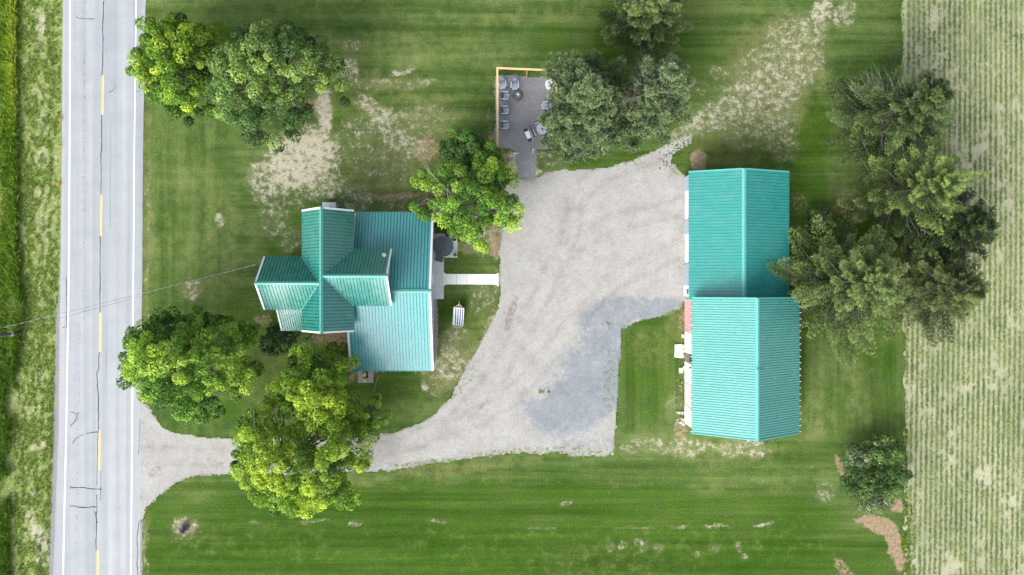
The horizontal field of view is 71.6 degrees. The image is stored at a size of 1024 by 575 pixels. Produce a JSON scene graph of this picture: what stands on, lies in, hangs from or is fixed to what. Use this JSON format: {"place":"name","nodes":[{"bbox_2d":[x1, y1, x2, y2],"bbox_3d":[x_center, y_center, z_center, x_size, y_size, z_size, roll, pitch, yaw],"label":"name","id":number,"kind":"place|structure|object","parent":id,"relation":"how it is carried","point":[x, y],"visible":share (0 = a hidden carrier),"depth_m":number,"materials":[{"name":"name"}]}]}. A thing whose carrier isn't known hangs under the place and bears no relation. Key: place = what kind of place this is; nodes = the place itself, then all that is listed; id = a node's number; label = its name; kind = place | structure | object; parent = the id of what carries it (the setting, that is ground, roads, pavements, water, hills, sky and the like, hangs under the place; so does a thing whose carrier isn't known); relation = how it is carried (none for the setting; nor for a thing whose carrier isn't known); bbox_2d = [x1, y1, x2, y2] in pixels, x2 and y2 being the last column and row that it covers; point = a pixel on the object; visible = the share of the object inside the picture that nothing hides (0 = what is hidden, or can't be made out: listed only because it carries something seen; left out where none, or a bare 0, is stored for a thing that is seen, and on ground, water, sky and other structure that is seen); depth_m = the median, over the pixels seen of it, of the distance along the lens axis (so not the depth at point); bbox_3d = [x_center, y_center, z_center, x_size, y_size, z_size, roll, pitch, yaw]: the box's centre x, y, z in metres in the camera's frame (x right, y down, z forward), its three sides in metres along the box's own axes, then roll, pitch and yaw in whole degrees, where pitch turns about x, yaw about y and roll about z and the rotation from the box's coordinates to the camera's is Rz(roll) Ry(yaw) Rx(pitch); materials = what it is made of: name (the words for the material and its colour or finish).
{"place":"outdoors","nodes":[
{"label":"outdoors","id":0,"kind":"place"},
{"bbox_2d":[0,0,24,574],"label":"ditch grass","id":1,"kind":"structure","parent":0,"point":[8,48],"depth_m":71.49,"materials":[{"name":"green plant"}]},
{"bbox_2d":[13,0,60,574],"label":"verge grass","id":2,"kind":"structure","parent":0,"point":[34,306],"depth_m":71.92,"materials":[{"name":"green plant"}]},
{"bbox_2d":[53,0,145,574],"bbox_3d":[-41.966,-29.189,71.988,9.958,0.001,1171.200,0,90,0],"label":"road","id":3,"kind":"structure","parent":0,"point":[112,266],"depth_m":71.99,"materials":[{"name":"grey asphalt"}]},
{"bbox_2d":[62,0,136,574],"bbox_3d":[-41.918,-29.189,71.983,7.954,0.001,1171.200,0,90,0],"label":"edge line","id":4,"kind":"object","parent":3,"relation":"on","point":[68,283],"visible":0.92,"depth_m":71.98,"materials":[{"name":"paint"}]},
{"bbox_2d":[97,75,103,574],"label":"dash","id":5,"kind":"object","parent":3,"relation":"on","point":[100,313],"visible":1,"depth_m":71.98,"materials":[{"name":"yellow paint"}]},
{"bbox_2d":[62,1,139,573],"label":"road crack","id":6,"kind":"object","parent":3,"relation":"on","point":[79,333],"visible":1,"depth_m":71.98,"materials":[{"name":"grey asphalt"}]},
{"bbox_2d":[106,130,110,364],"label":"tyre mark","id":7,"kind":"object","parent":3,"relation":"on","point":[110,208],"visible":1,"depth_m":71.98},
{"bbox_2d":[178,524,188,533],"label":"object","id":8,"kind":"object","parent":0,"point":[183,529],"depth_m":71.72,"materials":[{"name":"grey plant"}]},
{"bbox_2d":[140,121,719,519],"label":"gravel driveway","id":9,"kind":"structure","parent":0,"point":[587,256],"depth_m":71.99,"materials":[{"name":"grey gravel"}]},
{"bbox_2d":[434,234,456,298],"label":"patio","id":10,"kind":"structure","parent":0,"point":[438,280],"depth_m":71.94,"materials":[{"name":"concrete"}]},
{"bbox_2d":[435,255,443,261],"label":"spa steps","id":11,"kind":"structure","parent":10,"relation":"on","point":[441,258],"depth_m":71.76,"materials":[{"name":"plastic"}]},
{"bbox_2d":[433,237,452,256],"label":"hot tub","id":12,"kind":"object","parent":10,"relation":"on","point":[442,246],"visible":1,"depth_m":71.03,"materials":[{"name":"plastic"}]},
{"bbox_2d":[0,0,906,574],"bbox_3d":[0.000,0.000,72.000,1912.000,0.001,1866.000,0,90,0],"label":"ground","id":13,"kind":"structure","parent":0,"point":[662,490],"depth_m":72.00,"materials":[{"name":"green plant"}]},
{"bbox_2d":[0,332,20,336],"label":"utility pole","id":14,"kind":"object","parent":13,"relation":"on","point":[9,334],"visible":1,"depth_m":70.48,"materials":[{"name":"grey wood"}]},
{"bbox_2d":[3,266,248,332],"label":"phone line","id":15,"kind":"object","parent":14,"relation":"attached to","point":[125,300],"visible":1,"depth_m":65.40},
{"bbox_2d":[2,264,255,327],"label":"service cable","id":16,"kind":"object","parent":14,"relation":"attached to","point":[126,297],"visible":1,"depth_m":65.17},
{"bbox_2d":[48,296,142,574],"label":"road shoulder","id":17,"kind":"object","parent":13,"relation":"on","point":[54,468],"visible":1,"depth_m":71.99},
{"bbox_2d":[125,3,243,126],"bbox_3d":[-30.582,-21.032,66.788,10.399,10.424,10.892,0,90,0],"label":"maple tree","id":18,"kind":"object","parent":13,"relation":"on","point":[154,58],"visible":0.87,"depth_m":64.17,"materials":[{"name":"green plant"}]},
{"bbox_2d":[116,304,264,426],"bbox_3d":[-30.296,7.253,65.875,13.242,12.250,11.456,0,90,0],"label":"maple tree","id":19,"kind":"object","parent":13,"relation":"on","point":[141,350],"visible":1,"depth_m":63.34,"materials":[{"name":"green plant"}]},
{"bbox_2d":[204,19,349,153],"bbox_3d":[-22.413,-19.636,65.967,13.036,12.067,10.651,-38,90,0],"label":"maple tree","id":20,"kind":"object","parent":13,"relation":"on","point":[257,53],"visible":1,"depth_m":63.11,"materials":[{"name":"green plant"}]},
{"bbox_2d":[258,321,299,356],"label":"round shrub","id":21,"kind":"object","parent":13,"relation":"on","point":[271,339],"visible":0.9,"depth_m":70.17,"materials":[{"name":"green plant"}]},
{"bbox_2d":[229,395,380,519],"bbox_3d":[-19.768,15.714,66.223,14.167,11.555,11.621,0,90,0],"label":"maple tree","id":22,"kind":"object","parent":13,"relation":"on","point":[250,435],"visible":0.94,"depth_m":63.37,"materials":[{"name":"green plant"}]},
{"bbox_2d":[301,333,313,342],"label":"shrub","id":23,"kind":"object","parent":13,"relation":"on","point":[305,337],"visible":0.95,"depth_m":70.68,"materials":[{"name":"green plant"}]},
{"bbox_2d":[264,335,373,439],"bbox_3d":[-18.243,9.357,66.995,10.406,10.009,9.686,0,90,0],"label":"maple tree","id":24,"kind":"object","parent":13,"relation":"on","point":[294,380],"visible":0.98,"depth_m":64.65,"materials":[{"name":"green plant"}]},
{"bbox_2d":[254,202,433,370],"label":"farmhouse","id":25,"kind":"object","parent":13,"relation":"on","point":[364,281],"visible":0.98,"depth_m":66.88,"materials":[{"name":"teal metal"}]},
{"bbox_2d":[358,371,373,382],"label":"concrete pad","id":26,"kind":"object","parent":13,"relation":"on","point":[368,377],"visible":0.75,"depth_m":71.88,"materials":[{"name":"concrete"}]},
{"bbox_2d":[354,376,392,433],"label":"maple tree","id":27,"kind":"object","parent":13,"relation":"on","point":[374,417],"visible":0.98,"depth_m":67.74,"materials":[{"name":"green plant"}]},
{"bbox_2d":[434,299,437,368],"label":"drip edge","id":28,"kind":"object","parent":13,"relation":"on","point":[435,330],"visible":0.72,"depth_m":71.99,"materials":[{"name":"metal"}]},
{"bbox_2d":[452,302,464,330],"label":"hammock","id":29,"kind":"object","parent":13,"relation":"on","point":[458,317],"visible":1,"depth_m":71.47,"materials":[{"name":"white fabric"}]},
{"bbox_2d":[438,124,488,171],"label":"maple tree","id":30,"kind":"object","parent":13,"relation":"on","point":[475,140],"visible":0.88,"depth_m":67.02,"materials":[{"name":"green plant"}]},
{"bbox_2d":[407,140,531,254],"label":"maple tree","id":31,"kind":"object","parent":13,"relation":"on","point":[488,202],"visible":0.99,"depth_m":65.44,"materials":[{"name":"green plant"}]},
{"bbox_2d":[444,273,498,286],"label":"walkway","id":32,"kind":"structure","parent":13,"relation":"on","point":[481,279],"depth_m":71.94,"materials":[{"name":"white concrete"}]},
{"bbox_2d":[494,74,555,181],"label":"gravel pad","id":33,"kind":"object","parent":13,"relation":"on","point":[525,111],"visible":0.79,"depth_m":71.99,"materials":[{"name":"grey gravel"}]},
{"bbox_2d":[498,77,506,88],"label":"adirondack chair","id":34,"kind":"object","parent":33,"relation":"on","point":[502,84],"visible":0.96,"depth_m":71.56,"materials":[{"name":"plastic"}]},
{"bbox_2d":[499,105,508,114],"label":"adirondack chair","id":35,"kind":"object","parent":33,"relation":"on","point":[504,109],"visible":1,"depth_m":71.60,"materials":[{"name":"plastic"}]},
{"bbox_2d":[499,120,508,129],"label":"adirondack chair","id":36,"kind":"object","parent":33,"relation":"on","point":[503,124],"visible":1,"depth_m":71.60,"materials":[{"name":"plastic"}]},
{"bbox_2d":[499,91,508,100],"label":"adirondack chair","id":37,"kind":"object","parent":33,"relation":"on","point":[505,95],"visible":1,"depth_m":71.48,"materials":[{"name":"plastic"}]},
{"bbox_2d":[511,78,518,89],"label":"adirondack chair","id":38,"kind":"object","parent":33,"relation":"on","point":[514,85],"visible":1,"depth_m":71.62,"materials":[{"name":"plastic"}]},
{"bbox_2d":[513,91,521,100],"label":"fire pit","id":39,"kind":"object","parent":33,"relation":"on","point":[517,95],"visible":1,"depth_m":71.69,"materials":[{"name":"black metal"}]},
{"bbox_2d":[496,67,557,152],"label":"lumber frame","id":40,"kind":"object","parent":33,"relation":"on","point":[510,68],"visible":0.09,"depth_m":69.60,"materials":[{"name":"beige wood"}]},
{"bbox_2d":[523,128,532,141],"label":"gas grill","id":41,"kind":"object","parent":33,"relation":"on","point":[528,135],"visible":1,"depth_m":71.05,"materials":[{"name":"metal"}]},
{"bbox_2d":[531,120,547,137],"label":"picnic table","id":42,"kind":"object","parent":33,"relation":"on","point":[539,129],"visible":0.52,"depth_m":71.23,"materials":[{"name":"plastic"}]},
{"bbox_2d":[542,101,551,110],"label":"adirondack chair","id":43,"kind":"object","parent":33,"relation":"on","point":[545,105],"visible":0.79,"depth_m":71.61,"materials":[{"name":"plastic"}]},
{"bbox_2d":[545,79,554,89],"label":"adirondack chair","id":44,"kind":"object","parent":33,"relation":"on","point":[547,86],"visible":0.45,"depth_m":71.61,"materials":[{"name":"white paint"}]},
{"bbox_2d":[540,123,611,163],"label":"pine tree","id":45,"kind":"object","parent":13,"relation":"on","point":[568,154],"visible":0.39,"depth_m":68.58,"materials":[{"name":"green plant"}]},
{"bbox_2d":[537,49,636,164],"bbox_3d":[7.019,-16.837,65.269,9.572,13.462,10.874,0,90,0],"label":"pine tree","id":46,"kind":"object","parent":13,"relation":"on","point":[589,95],"visible":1,"depth_m":64.23,"materials":[{"name":"green plant"}]},
{"bbox_2d":[597,0,694,70],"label":"spruce tree","id":47,"kind":"object","parent":13,"relation":"on","point":[649,20],"visible":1,"depth_m":67.19,"materials":[{"name":"green plant"}]},
{"bbox_2d":[614,53,694,153],"bbox_3d":[13.191,-17.533,65.464,8.344,13.122,9.750,0,90,0],"label":"pine tree","id":48,"kind":"object","parent":13,"relation":"on","point":[662,97],"visible":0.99,"depth_m":63.98,"materials":[{"name":"green plant"}]},
{"bbox_2d":[674,344,682,357],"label":"concrete slab","id":49,"kind":"structure","parent":13,"relation":"on","point":[678,350],"depth_m":71.89,"materials":[{"name":"white concrete"}]},
{"bbox_2d":[684,168,788,298],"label":"garage barn","id":50,"kind":"structure","parent":13,"relation":"on","point":[736,226],"depth_m":67.89,"materials":[{"name":"teal metal"}]},
{"bbox_2d":[684,285,688,295],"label":"entry door","id":51,"kind":"structure","parent":50,"relation":"in","point":[686,288],"depth_m":70.82,"materials":[{"name":"white paint"}]},
{"bbox_2d":[685,191,688,220],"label":"garage door","id":52,"kind":"structure","parent":50,"relation":"in","point":[687,193],"depth_m":71.05,"materials":[{"name":"white paint"}]},
{"bbox_2d":[685,234,688,263],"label":"garage door","id":53,"kind":"structure","parent":50,"relation":"in","point":[686,236],"depth_m":71.05,"materials":[{"name":"white paint"}]},
{"bbox_2d":[684,297,800,440],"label":"tall barn","id":54,"kind":"structure","parent":13,"relation":"on","point":[742,362],"depth_m":66.26,"materials":[{"name":"teal metal"}]},
{"bbox_2d":[684,301,690,331],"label":"barn door","id":55,"kind":"structure","parent":54,"relation":"in","point":[687,309],"depth_m":70.65,"materials":[{"name":"red paint"}]},
{"bbox_2d":[684,331,690,353],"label":"barn door","id":56,"kind":"structure","parent":54,"relation":"in","point":[687,340],"depth_m":70.65,"materials":[{"name":"white paint"}]},
{"bbox_2d":[684,361,690,383],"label":"barn door","id":57,"kind":"structure","parent":54,"relation":"in","point":[687,372],"depth_m":70.65,"materials":[{"name":"white paint"}]},
{"bbox_2d":[684,382,690,408],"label":"barn door","id":58,"kind":"structure","parent":54,"relation":"in","point":[687,390],"depth_m":70.65,"materials":[{"name":"white paint"}]},
{"bbox_2d":[684,406,690,426],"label":"barn door","id":59,"kind":"structure","parent":54,"relation":"in","point":[687,415],"depth_m":70.65,"materials":[{"name":"white paint"}]},
{"bbox_2d":[685,352,690,363],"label":"doorway","id":60,"kind":"structure","parent":54,"relation":"in","point":[687,356],"depth_m":70.52,"materials":[{"name":"wood"}]},
{"bbox_2d":[806,205,832,231],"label":"bush","id":61,"kind":"object","parent":13,"relation":"on","point":[812,212],"visible":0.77,"depth_m":70.61,"materials":[{"name":"green plant"}]},
{"bbox_2d":[767,212,913,366],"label":"spruce tree","id":62,"kind":"object","parent":13,"relation":"on","point":[862,283],"visible":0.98,"depth_m":65.60,"materials":[{"name":"green plant"}]},
{"bbox_2d":[840,441,872,472],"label":"bush","id":63,"kind":"object","parent":13,"relation":"on","point":[853,456],"visible":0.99,"depth_m":70.32,"materials":[{"name":"green plant"}]},
{"bbox_2d":[839,468,881,501],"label":"bush","id":64,"kind":"object","parent":13,"relation":"on","point":[851,487],"visible":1,"depth_m":70.27,"materials":[{"name":"green plant"}]},
{"bbox_2d":[856,491,896,515],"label":"bush","id":65,"kind":"object","parent":13,"relation":"on","point":[876,507],"visible":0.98,"depth_m":70.60,"materials":[{"name":"green plant"}]},
{"bbox_2d":[861,474,903,505],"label":"bush","id":66,"kind":"object","parent":13,"relation":"on","point":[888,490],"visible":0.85,"depth_m":70.27,"materials":[{"name":"green plant"}]},
{"bbox_2d":[860,432,905,467],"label":"bush","id":67,"kind":"object","parent":13,"relation":"on","point":[886,457],"visible":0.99,"depth_m":70.08,"materials":[{"name":"green plant"}]},
{"bbox_2d":[824,43,956,190],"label":"spruce tree","id":68,"kind":"object","parent":13,"relation":"on","point":[913,115],"visible":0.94,"depth_m":65.03,"materials":[{"name":"green plant"}]},
{"bbox_2d":[874,461,912,489],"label":"bush","id":69,"kind":"object","parent":13,"relation":"on","point":[886,474],"visible":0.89,"depth_m":70.19,"materials":[{"name":"green plant"}]},
{"bbox_2d":[837,122,988,263],"bbox_3d":[37.616,-9.124,65.842,13.378,12.316,14.628,0,90,0],"label":"spruce tree","id":70,"kind":"object","parent":13,"relation":"on","point":[925,190],"visible":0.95,"depth_m":64.72,"materials":[{"name":"green plant"}]},
{"bbox_2d":[901,0,1023,574],"bbox_3d":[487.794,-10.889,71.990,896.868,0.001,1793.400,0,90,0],"label":"crop field","id":71,"kind":"structure","parent":0,"point":[952,567],"depth_m":71.99,"materials":[{"name":"plant"}]},
{"bbox_2d":[883,232,990,354],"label":"spruce tree","id":72,"kind":"object","parent":71,"relation":"on","point":[960,292],"visible":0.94,"depth_m":65.89,"materials":[{"name":"green plant"}]},
{"bbox_2d":[885,183,1000,278],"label":"spruce tree","id":73,"kind":"object","parent":71,"relation":"on","point":[969,227],"visible":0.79,"depth_m":65.39,"materials":[{"name":"green plant"}]}
]}

